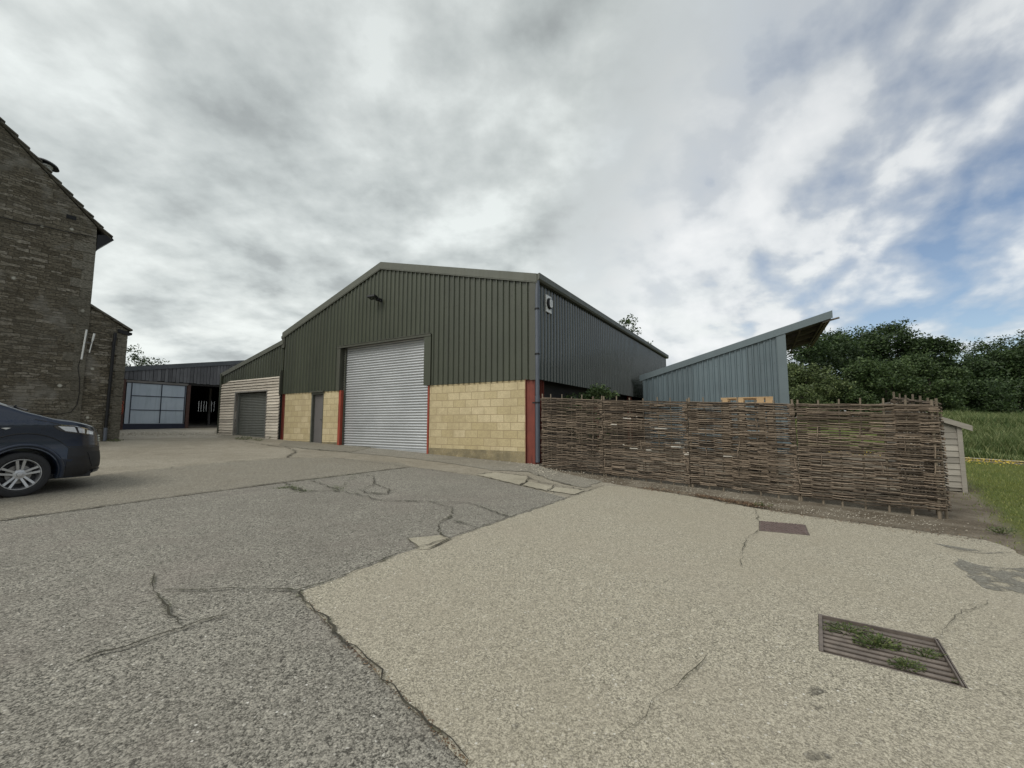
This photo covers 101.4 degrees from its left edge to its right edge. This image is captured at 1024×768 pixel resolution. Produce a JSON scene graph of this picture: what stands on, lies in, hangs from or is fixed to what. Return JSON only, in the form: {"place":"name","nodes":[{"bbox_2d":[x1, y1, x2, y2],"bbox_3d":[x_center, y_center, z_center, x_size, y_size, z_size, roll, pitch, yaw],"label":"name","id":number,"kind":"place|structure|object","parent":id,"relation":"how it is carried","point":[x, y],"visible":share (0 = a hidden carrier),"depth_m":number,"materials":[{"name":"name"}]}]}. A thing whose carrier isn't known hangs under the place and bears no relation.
{"place":"outdoors","nodes":[
{"label":"outdoors","id":0,"kind":"place"},
{"bbox_2d":[1,420,634,725],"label":"yard","id":1,"kind":"structure","parent":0,"point":[129,455],"depth_m":11.64,"materials":[{"name":"beige concrete"}]},
{"bbox_2d":[119,430,219,438],"bbox_3d":[-15.709,2.250,19.144,3.846,0.273,7.186,4,-7,-39],"label":"gravel strip","id":2,"kind":"object","parent":1,"relation":"on","point":[140,436],"visible":0.64,"depth_m":18.33,"materials":[{"name":"grey gravel"}]},
{"bbox_2d":[119,431,249,436],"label":"pebbles","id":3,"kind":"object","parent":2,"relation":"on","point":[158,433],"visible":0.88,"depth_m":18.53,"materials":[{"name":"grey gravel"}]},
{"bbox_2d":[0,458,408,520],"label":"brushed concrete slab","id":4,"kind":"structure","parent":1,"relation":"on","point":[76,494],"depth_m":7.57,"materials":[{"name":"beige concrete"}]},
{"bbox_2d":[0,402,99,497],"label":"car","id":5,"kind":"object","parent":4,"relation":"on","point":[37,452],"visible":1,"depth_m":6.35,"materials":[{"name":"blue paint"}]},
{"bbox_2d":[0,467,566,767],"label":"grey aggregate slab","id":6,"kind":"structure","parent":1,"relation":"on","point":[288,681],"depth_m":2.68,"materials":[{"name":"grey concrete"}]},
{"bbox_2d":[278,484,309,492],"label":"moss","id":7,"kind":"object","parent":6,"relation":"on","point":[294,488],"visible":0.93,"depth_m":7.26,"materials":[{"name":"green plant"}]},
{"bbox_2d":[282,474,358,490],"bbox_3d":[-3.234,1.862,8.042,1.654,0.080,1.545,-3,-6,29],"label":"moss","id":8,"kind":"object","parent":6,"relation":"on","point":[336,486],"visible":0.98,"depth_m":7.58,"materials":[{"name":"green plant"}]},
{"bbox_2d":[279,441,370,451],"bbox_3d":[-6.889,2.221,15.218,5.109,0.203,2.627,-2,-6,23],"label":"concrete apron","id":9,"kind":"object","parent":1,"relation":"on","point":[318,446],"visible":0.69,"depth_m":14.67,"materials":[{"name":"grey concrete"}]},
{"bbox_2d":[350,448,600,487],"bbox_3d":[-1.194,2.157,11.969,9.067,0.348,3.230,-4,-7,38],"label":"tarmac apron","id":10,"kind":"object","parent":1,"relation":"on","point":[573,480],"visible":0.65,"depth_m":11.01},
{"bbox_2d":[445,455,583,476],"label":"pebbles","id":11,"kind":"object","parent":10,"relation":"on","point":[535,469],"visible":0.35,"depth_m":10.54,"materials":[{"name":"grey gravel"}]},
{"bbox_2d":[477,472,527,484],"bbox_3d":[-0.019,1.985,8.882,0.835,0.060,1.570,4,-7,-39],"label":"concrete patch","id":12,"kind":"object","parent":1,"relation":"on","point":[514,479],"visible":0.98,"depth_m":8.90,"materials":[{"name":"beige concrete"}]},
{"bbox_2d":[524,481,552,490],"bbox_3d":[0.483,1.943,8.000,0.422,0.036,0.927,4,-7,-39],"label":"concrete patch","id":13,"kind":"object","parent":1,"relation":"on","point":[537,485],"visible":1,"depth_m":8.00,"materials":[{"name":"beige concrete"}]},
{"bbox_2d":[551,487,584,493],"bbox_3d":[0.977,1.930,7.598,0.565,0.025,0.474,-3,-6,31],"label":"concrete patch","id":14,"kind":"object","parent":1,"relation":"on","point":[567,490],"visible":1,"depth_m":7.60,"materials":[{"name":"beige concrete"}]},
{"bbox_2d":[301,486,1023,767],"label":"pale concrete slab","id":15,"kind":"structure","parent":1,"relation":"on","point":[482,668],"depth_m":2.71,"materials":[{"name":"beige concrete"}]},
{"bbox_2d":[305,599,470,766],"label":"moss","id":16,"kind":"object","parent":15,"relation":"on","point":[460,755],"visible":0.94,"depth_m":2.08,"materials":[{"name":"green plant"}]},
{"bbox_2d":[407,535,450,548],"bbox_3d":[-0.855,1.700,4.529,0.430,0.018,0.459,3,-6,-31],"label":"concrete patch","id":17,"kind":"object","parent":15,"relation":"on","point":[421,542],"visible":0.95,"depth_m":4.55,"materials":[{"name":"beige concrete"}]},
{"bbox_2d":[2,446,987,737],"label":"crumbled crack edges","id":18,"kind":"object","parent":15,"relation":"on","point":[384,560],"visible":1,"depth_m":3.24,"materials":[{"name":"grey concrete"}]},
{"bbox_2d":[1,486,994,751],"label":"pebbles","id":19,"kind":"object","parent":15,"relation":"on","point":[423,570],"visible":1,"depth_m":3.10,"materials":[{"name":"grey gravel"}]},
{"bbox_2d":[5,441,997,759],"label":"mossy cracks","id":20,"kind":"object","parent":15,"relation":"on","point":[381,559],"visible":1,"depth_m":3.02,"materials":[{"name":"green plant"}]},
{"bbox_2d":[759,521,809,534],"bbox_3d":[3.501,1.869,5.416,0.688,0.073,0.535,-2,-5,16],"label":"manhole cover","id":21,"kind":"object","parent":15,"relation":"on","point":[788,528],"visible":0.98,"depth_m":5.37,"materials":[{"name":"metal"}]},
{"bbox_2d":[756,508,992,540],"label":"leaf litter","id":22,"kind":"object","parent":15,"relation":"on","point":[884,524],"visible":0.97,"depth_m":5.59,"materials":[{"name":"brown plant"}]},
{"bbox_2d":[818,614,968,688],"bbox_3d":[2.356,1.782,2.668,0.720,0.266,0.627,-3,-6,30],"label":"drain grid","id":23,"kind":"object","parent":15,"relation":"in","point":[943,669],"visible":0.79,"depth_m":2.65,"materials":[{"name":"metal"}]},
{"bbox_2d":[823,621,874,635],"bbox_3d":[2.297,1.678,2.872,0.337,0.061,0.212,0,-5,0],"label":"weed","id":24,"kind":"object","parent":23,"relation":"on","point":[851,630],"visible":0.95,"depth_m":2.88,"materials":[{"name":"green plant"}]},
{"bbox_2d":[851,632,903,650],"bbox_3d":[2.347,1.657,2.703,0.302,0.085,0.198,0,-5,0],"label":"weed","id":25,"kind":"object","parent":23,"relation":"on","point":[877,640],"visible":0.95,"depth_m":2.69,"materials":[{"name":"green plant"}]},
{"bbox_2d":[887,656,926,672],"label":"weed","id":26,"kind":"object","parent":23,"relation":"on","point":[904,662],"visible":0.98,"depth_m":2.47,"materials":[{"name":"green plant"}]},
{"bbox_2d":[904,646,946,658],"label":"weed","id":27,"kind":"object","parent":23,"relation":"on","point":[934,655],"visible":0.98,"depth_m":2.60,"materials":[{"name":"green plant"}]},
{"bbox_2d":[935,543,1001,553],"bbox_3d":[5.161,1.847,4.648,0.638,0.022,0.254,-2,-6,25],"label":"damp streak","id":28,"kind":"object","parent":15,"relation":"on","point":[962,548],"visible":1,"depth_m":4.71,"materials":[{"name":"concrete"}]},
{"bbox_2d":[953,559,1023,592],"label":"damp patch","id":29,"kind":"object","parent":15,"relation":"on","point":[1006,576],"visible":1,"depth_m":3.90,"materials":[{"name":"concrete"}]},
{"bbox_2d":[0,0,1023,411],"label":"sky","id":30,"kind":"structure","parent":0,"point":[712,174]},
{"bbox_2d":[723,404,769,409],"bbox_3d":[5.593,0.553,9.942,1.040,0.144,1.000,-3,-6,31],"label":"pallet","id":31,"kind":"object","parent":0,"point":[745,409],"visible":0.13,"depth_m":9.55,"materials":[{"name":"brown wood"}]},
{"bbox_2d":[721,396,772,402],"bbox_3d":[5.588,0.410,9.965,1.040,0.144,1.000,-3,-6,31],"label":"pallet","id":32,"kind":"object","parent":31,"relation":"on","point":[759,399],"visible":0.63,"depth_m":9.58,"materials":[{"name":"brown wood"}]},
{"bbox_2d":[539,417,1023,555],"bbox_3d":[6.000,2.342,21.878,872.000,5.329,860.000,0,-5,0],"label":"ground","id":33,"kind":"structure","parent":0,"point":[962,518],"depth_m":7.38,"materials":[{"name":"soil"}]},
{"bbox_2d":[0,117,132,440],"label":"stone house","id":34,"kind":"structure","parent":33,"relation":"on","point":[50,313],"depth_m":13.79,"materials":[{"name":"stone"}]},
{"bbox_2d":[0,217,95,237],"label":"cable","id":35,"kind":"object","parent":34,"relation":"attached to","point":[45,226],"visible":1,"depth_m":13.69,"materials":[{"name":"black plastic"}]},
{"bbox_2d":[39,157,59,174],"bbox_3d":[-15.516,-7.134,13.956,0.620,0.616,0.602,-3,-6,31],"label":"roof cowl","id":36,"kind":"object","parent":34,"relation":"on","point":[51,166],"visible":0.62,"depth_m":13.92,"materials":[{"name":"black metal"}]},
{"bbox_2d":[38,359,80,414],"bbox_3d":[-14.989,0.070,13.760,0.015,1.929,1.159,-3,-6,31],"label":"cable","id":37,"kind":"object","parent":34,"relation":"attached to","point":[79,389],"visible":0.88,"depth_m":14.24,"materials":[{"name":"black plastic"}]},
{"bbox_2d":[80,329,94,359],"bbox_3d":[-14.561,-1.342,14.397,0.288,1.043,0.170,3,-6,-33],"label":"aerial","id":38,"kind":"object","parent":34,"relation":"attached to","point":[84,342],"visible":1,"depth_m":14.34,"materials":[{"name":"white plastic"}]},
{"bbox_2d":[125,344,169,366],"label":"tree","id":39,"kind":"object","parent":33,"relation":"on","point":[143,360],"visible":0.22,"depth_m":44.18,"materials":[{"name":"green plant"}]},
{"bbox_2d":[120,360,243,429],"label":"open barn","id":40,"kind":"structure","parent":33,"relation":"on","point":[168,396],"depth_m":22.68,"materials":[{"name":"grey wood"}]},
{"bbox_2d":[124,380,188,423],"bbox_3d":[-18.732,0.983,22.084,0.070,2.200,2.730,-3,-6,31],"label":"sliding door","id":41,"kind":"structure","parent":40,"relation":"in","point":[147,402],"depth_m":22.01,"materials":[{"name":"grey"}]},
{"bbox_2d":[217,340,284,438],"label":"lean to garage","id":42,"kind":"structure","parent":33,"relation":"on","point":[250,395],"depth_m":18.50,"materials":[{"name":"green paint"}]},
{"bbox_2d":[280,262,668,464],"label":"barn","id":43,"kind":"structure","parent":33,"relation":"on","point":[457,362],"depth_m":13.77,"materials":[{"name":"green paint"}]},
{"bbox_2d":[309,390,323,442],"bbox_3d":[-7.477,1.346,16.129,0.880,2.160,0.255,-3,-6,31],"label":"door","id":44,"kind":"structure","parent":43,"relation":"in","point":[317,399],"depth_m":16.22,"materials":[{"name":"grey paint"}]},
{"bbox_2d":[367,294,381,301],"bbox_3d":[-4.770,-2.976,14.584,0.414,0.228,0.390,-3,-6,31],"label":"floodlight","id":45,"kind":"object","parent":43,"relation":"attached to","point":[373,297],"visible":1,"depth_m":14.53,"materials":[{"name":"black metal"}]},
{"bbox_2d":[545,294,552,313],"bbox_3d":[1.091,-2.311,12.132,0.108,0.500,0.340,-3,-6,31],"label":"alarm box","id":46,"kind":"object","parent":43,"relation":"attached to","point":[549,303],"visible":1,"depth_m":12.05,"materials":[{"name":"white plastic"}]},
{"bbox_2d":[540,394,604,475],"bbox_3d":[1.446,1.240,10.243,1.769,2.077,0.127,-4,-7,38],"label":"wattle hurdle","id":47,"kind":"object","parent":33,"relation":"on","point":[551,417],"visible":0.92,"depth_m":10.20,"materials":[{"name":"brown wicker"}]},
{"bbox_2d":[556,383,618,455],"bbox_3d":[2.442,1.319,13.283,2.170,2.630,2.151,-2,-6,23],"label":"shrub","id":48,"kind":"object","parent":33,"relation":"on","point":[595,392],"visible":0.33,"depth_m":13.04,"materials":[{"name":"green plant"}]},
{"bbox_2d":[619,314,652,343],"bbox_3d":[10.230,-1.488,36.390,3.432,8.868,3.348,3,-6,-30],"label":"tree","id":49,"kind":"object","parent":33,"relation":"on","point":[628,321],"visible":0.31,"depth_m":35.71,"materials":[{"name":"green plant"}]},
{"bbox_2d":[602,396,690,486],"bbox_3d":[2.856,1.229,9.121,1.927,1.996,0.128,-4,-7,38],"label":"wattle hurdle","id":50,"kind":"object","parent":33,"relation":"on","point":[643,424],"visible":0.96,"depth_m":9.06,"materials":[{"name":"brown wicker"}]},
{"bbox_2d":[633,486,771,508],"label":"leaf litter","id":51,"kind":"object","parent":33,"relation":"on","point":[662,490],"visible":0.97,"depth_m":7.50,"materials":[{"name":"brown plant"}]},
{"bbox_2d":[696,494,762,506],"bbox_3d":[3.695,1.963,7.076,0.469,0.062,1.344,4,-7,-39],"label":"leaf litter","id":52,"kind":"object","parent":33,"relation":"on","point":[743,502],"visible":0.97,"depth_m":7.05,"materials":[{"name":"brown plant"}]},
{"bbox_2d":[640,310,839,453],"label":"blue shed","id":53,"kind":"structure","parent":33,"relation":"on","point":[755,366],"depth_m":16.70,"materials":[{"name":"grey metal"}]},
{"bbox_2d":[687,397,800,500],"bbox_3d":[4.321,1.202,7.955,1.866,1.953,0.128,-4,-7,38],"label":"wattle hurdle","id":54,"kind":"object","parent":33,"relation":"on","point":[699,421],"visible":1,"depth_m":7.91,"materials":[{"name":"brown wicker"}]},
{"bbox_2d":[726,470,774,480],"bbox_3d":[5.619,2.136,9.791,1.040,0.144,1.000,-3,-6,31],"label":"pallet","id":55,"kind":"object","parent":33,"relation":"on","point":[756,475],"visible":0.06,"depth_m":9.39,"materials":[{"name":"brown wood"}]},
{"bbox_2d":[725,464,775,474],"bbox_3d":[5.603,1.992,9.811,1.040,0.144,1.000,-3,-6,31],"label":"pallet","id":56,"kind":"object","parent":55,"relation":"on","point":[752,470],"visible":0.2,"depth_m":9.43,"materials":[{"name":"brown wood"}]},
{"bbox_2d":[725,460,775,468],"bbox_3d":[5.607,1.847,9.812,1.040,0.144,1.000,-3,-6,31],"label":"pallet","id":57,"kind":"object","parent":56,"relation":"on","point":[751,464],"visible":0.06,"depth_m":9.45,"materials":[{"name":"brown wood"}]},
{"bbox_2d":[724,454,774,461],"bbox_3d":[5.597,1.704,9.830,1.040,0.144,1.000,-3,-6,31],"label":"pallet","id":58,"kind":"object","parent":57,"relation":"on","point":[752,459],"visible":0.09,"depth_m":9.37,"materials":[{"name":"brown wood"}]},
{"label":"pallet","id":59,"kind":"object","parent":58,"relation":"on","visible":0},
{"bbox_2d":[727,444,771,448],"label":"pallet","id":60,"kind":"object","parent":59,"relation":"on","point":[752,447],"visible":0.03,"depth_m":9.41,"materials":[{"name":"brown wood"}]},
{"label":"pallet","id":61,"kind":"object","parent":60,"relation":"on","visible":0},
{"bbox_2d":[724,430,773,435],"bbox_3d":[5.596,1.127,9.863,1.040,0.144,1.000,-3,-6,31],"label":"pallet","id":62,"kind":"object","parent":61,"relation":"on","point":[749,434],"visible":0.16,"depth_m":9.47,"materials":[{"name":"brown wood"}]},
{"bbox_2d":[723,423,773,428],"bbox_3d":[5.609,0.985,9.898,1.040,0.144,1.000,-3,-6,31],"label":"pallet","id":63,"kind":"object","parent":62,"relation":"on","point":[746,425],"visible":0.08,"depth_m":9.54,"materials":[{"name":"brown wood"}]},
{"bbox_2d":[723,417,772,421],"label":"pallet","id":64,"kind":"object","parent":63,"relation":"on","point":[758,420],"visible":0.15,"depth_m":9.37,"materials":[{"name":"brown wood"}]},
{"bbox_2d":[538,468,968,535],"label":"pebbles","id":65,"kind":"object","parent":33,"relation":"on","point":[767,503],"visible":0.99,"depth_m":6.75,"materials":[{"name":"gravel"}]},
{"bbox_2d":[787,362,856,415],"bbox_3d":[20.331,0.547,29.106,4.344,4.278,4.902,0,-5,0],"label":"bush","id":66,"kind":"object","parent":33,"relation":"on","point":[799,376],"visible":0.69,"depth_m":28.23,"materials":[{"name":"green plant"}]},
{"bbox_2d":[786,328,883,415],"bbox_3d":[26.450,-0.658,36.457,9.688,7.911,9.364,0,-5,0],"label":"tree","id":67,"kind":"object","parent":33,"relation":"on","point":[810,355],"visible":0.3,"depth_m":34.37,"materials":[{"name":"green plant"}]},
{"bbox_2d":[809,356,903,416],"bbox_3d":[23.608,0.492,29.022,5.078,4.515,4.811,0,-5,0],"label":"bush","id":68,"kind":"object","parent":33,"relation":"on","point":[872,374],"visible":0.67,"depth_m":27.71,"materials":[{"name":"green plant"}]},
{"bbox_2d":[805,322,916,401],"bbox_3d":[32.815,-0.871,39.761,10.075,8.999,9.288,3,-6,-32],"label":"tree","id":69,"kind":"object","parent":33,"relation":"on","point":[885,338],"visible":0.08,"depth_m":36.53,"materials":[{"name":"green plant"}]},
{"bbox_2d":[794,398,948,518],"bbox_3d":[5.740,1.164,6.828,1.835,1.875,0.128,-4,-7,38],"label":"wattle hurdle","id":70,"kind":"object","parent":33,"relation":"on","point":[818,417],"visible":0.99,"depth_m":6.76,"materials":[{"name":"brown wicker"}]},
{"bbox_2d":[841,357,938,405],"bbox_3d":[27.205,0.585,30.342,6.246,4.832,5.722,0,-5,0],"label":"bush","id":71,"kind":"object","parent":33,"relation":"on","point":[910,384],"visible":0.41,"depth_m":29.20,"materials":[{"name":"green plant"}]},
{"bbox_2d":[837,316,970,389],"bbox_3d":[35.063,-1.016,38.570,9.126,9.245,7.567,-2,-6,22],"label":"tree","id":72,"kind":"object","parent":33,"relation":"on","point":[907,335],"visible":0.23,"depth_m":36.76,"materials":[{"name":"green plant"}]},
{"bbox_2d":[842,348,998,401],"bbox_3d":[38.217,0.039,43.696,14.231,7.856,13.260,0,-5,0],"label":"tree","id":73,"kind":"object","parent":33,"relation":"on","point":[947,358],"depth_m":39.02,"materials":[{"name":"green plant"}]},
{"bbox_2d":[890,392,951,518],"bbox_3d":[6.886,1.110,7.110,0.126,2.076,1.855,-3,-6,27],"label":"wattle hurdle","id":74,"kind":"object","parent":33,"relation":"on","point":[920,401],"visible":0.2,"depth_m":6.75,"materials":[{"name":"brown wicker"}]},
{"bbox_2d":[880,402,972,492],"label":"shed","id":75,"kind":"structure","parent":33,"relation":"on","point":[955,456],"depth_m":8.66,"materials":[{"name":"beige wood"}]},
{"bbox_2d":[893,336,966,404],"bbox_3d":[36.541,-0.199,37.321,6.111,7.552,6.090,0,-5,0],"label":"tree","id":76,"kind":"object","parent":33,"relation":"on","point":[948,354],"visible":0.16,"depth_m":35.59,"materials":[{"name":"green plant"}]},
{"bbox_2d":[836,452,1023,464],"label":"buttercups","id":77,"kind":"object","parent":33,"relation":"on","point":[983,460],"visible":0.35,"depth_m":14.50,"materials":[{"name":"yellow plant"}]},
{"bbox_2d":[889,352,975,411],"bbox_3d":[30.106,0.298,29.963,4.420,5.358,5.070,0,-5,0],"label":"bush","id":78,"kind":"object","parent":33,"relation":"on","point":[954,384],"visible":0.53,"depth_m":29.17,"materials":[{"name":"green plant"}]},
{"bbox_2d":[915,357,1007,405],"bbox_3d":[38.248,0.763,36.260,6.592,5.579,6.784,0,-5,0],"label":"tree","id":79,"kind":"object","parent":33,"relation":"on","point":[980,369],"visible":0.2,"depth_m":34.15,"materials":[{"name":"green plant"}]},
{"bbox_2d":[938,377,1023,414],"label":"bush","id":80,"kind":"object","parent":33,"relation":"on","point":[985,396],"visible":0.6,"depth_m":29.85,"materials":[{"name":"green plant"}]},
{"bbox_2d":[958,335,1023,408],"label":"tree","id":81,"kind":"object","parent":33,"relation":"on","point":[1020,372],"visible":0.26,"depth_m":39.46,"materials":[{"name":"green plant"}]},
{"bbox_2d":[968,376,1023,413],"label":"bush","id":82,"kind":"object","parent":33,"relation":"on","point":[1018,384],"visible":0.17,"depth_m":31.65,"materials":[{"name":"green plant"}]},
{"bbox_2d":[969,348,1023,391],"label":"tree","id":83,"kind":"object","parent":33,"relation":"on","point":[993,352],"visible":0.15,"depth_m":37.97,"materials":[{"name":"green plant"}]},
{"bbox_2d":[987,526,1016,533],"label":"weed","id":84,"kind":"object","parent":33,"relation":"on","point":[1002,531],"visible":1,"depth_m":5.45,"materials":[{"name":"green plant"}]},
{"bbox_2d":[982,329,1023,378],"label":"tree","id":85,"kind":"object","parent":33,"relation":"on","point":[1012,347],"visible":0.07,"depth_m":39.89,"materials":[{"name":"green plant"}]},
{"bbox_2d":[797,446,1022,461],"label":"path","id":86,"kind":"structure","parent":0,"point":[988,459],"depth_m":15.50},
{"bbox_2d":[927,409,1023,461],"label":"tall grass","id":87,"kind":"structure","parent":0,"point":[991,435],"depth_m":18.10,"materials":[{"name":"green plant"}]},
{"bbox_2d":[953,459,1023,551],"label":"lawn grass","id":88,"kind":"structure","parent":0,"point":[1009,474],"depth_m":9.46,"materials":[{"name":"green plant"}]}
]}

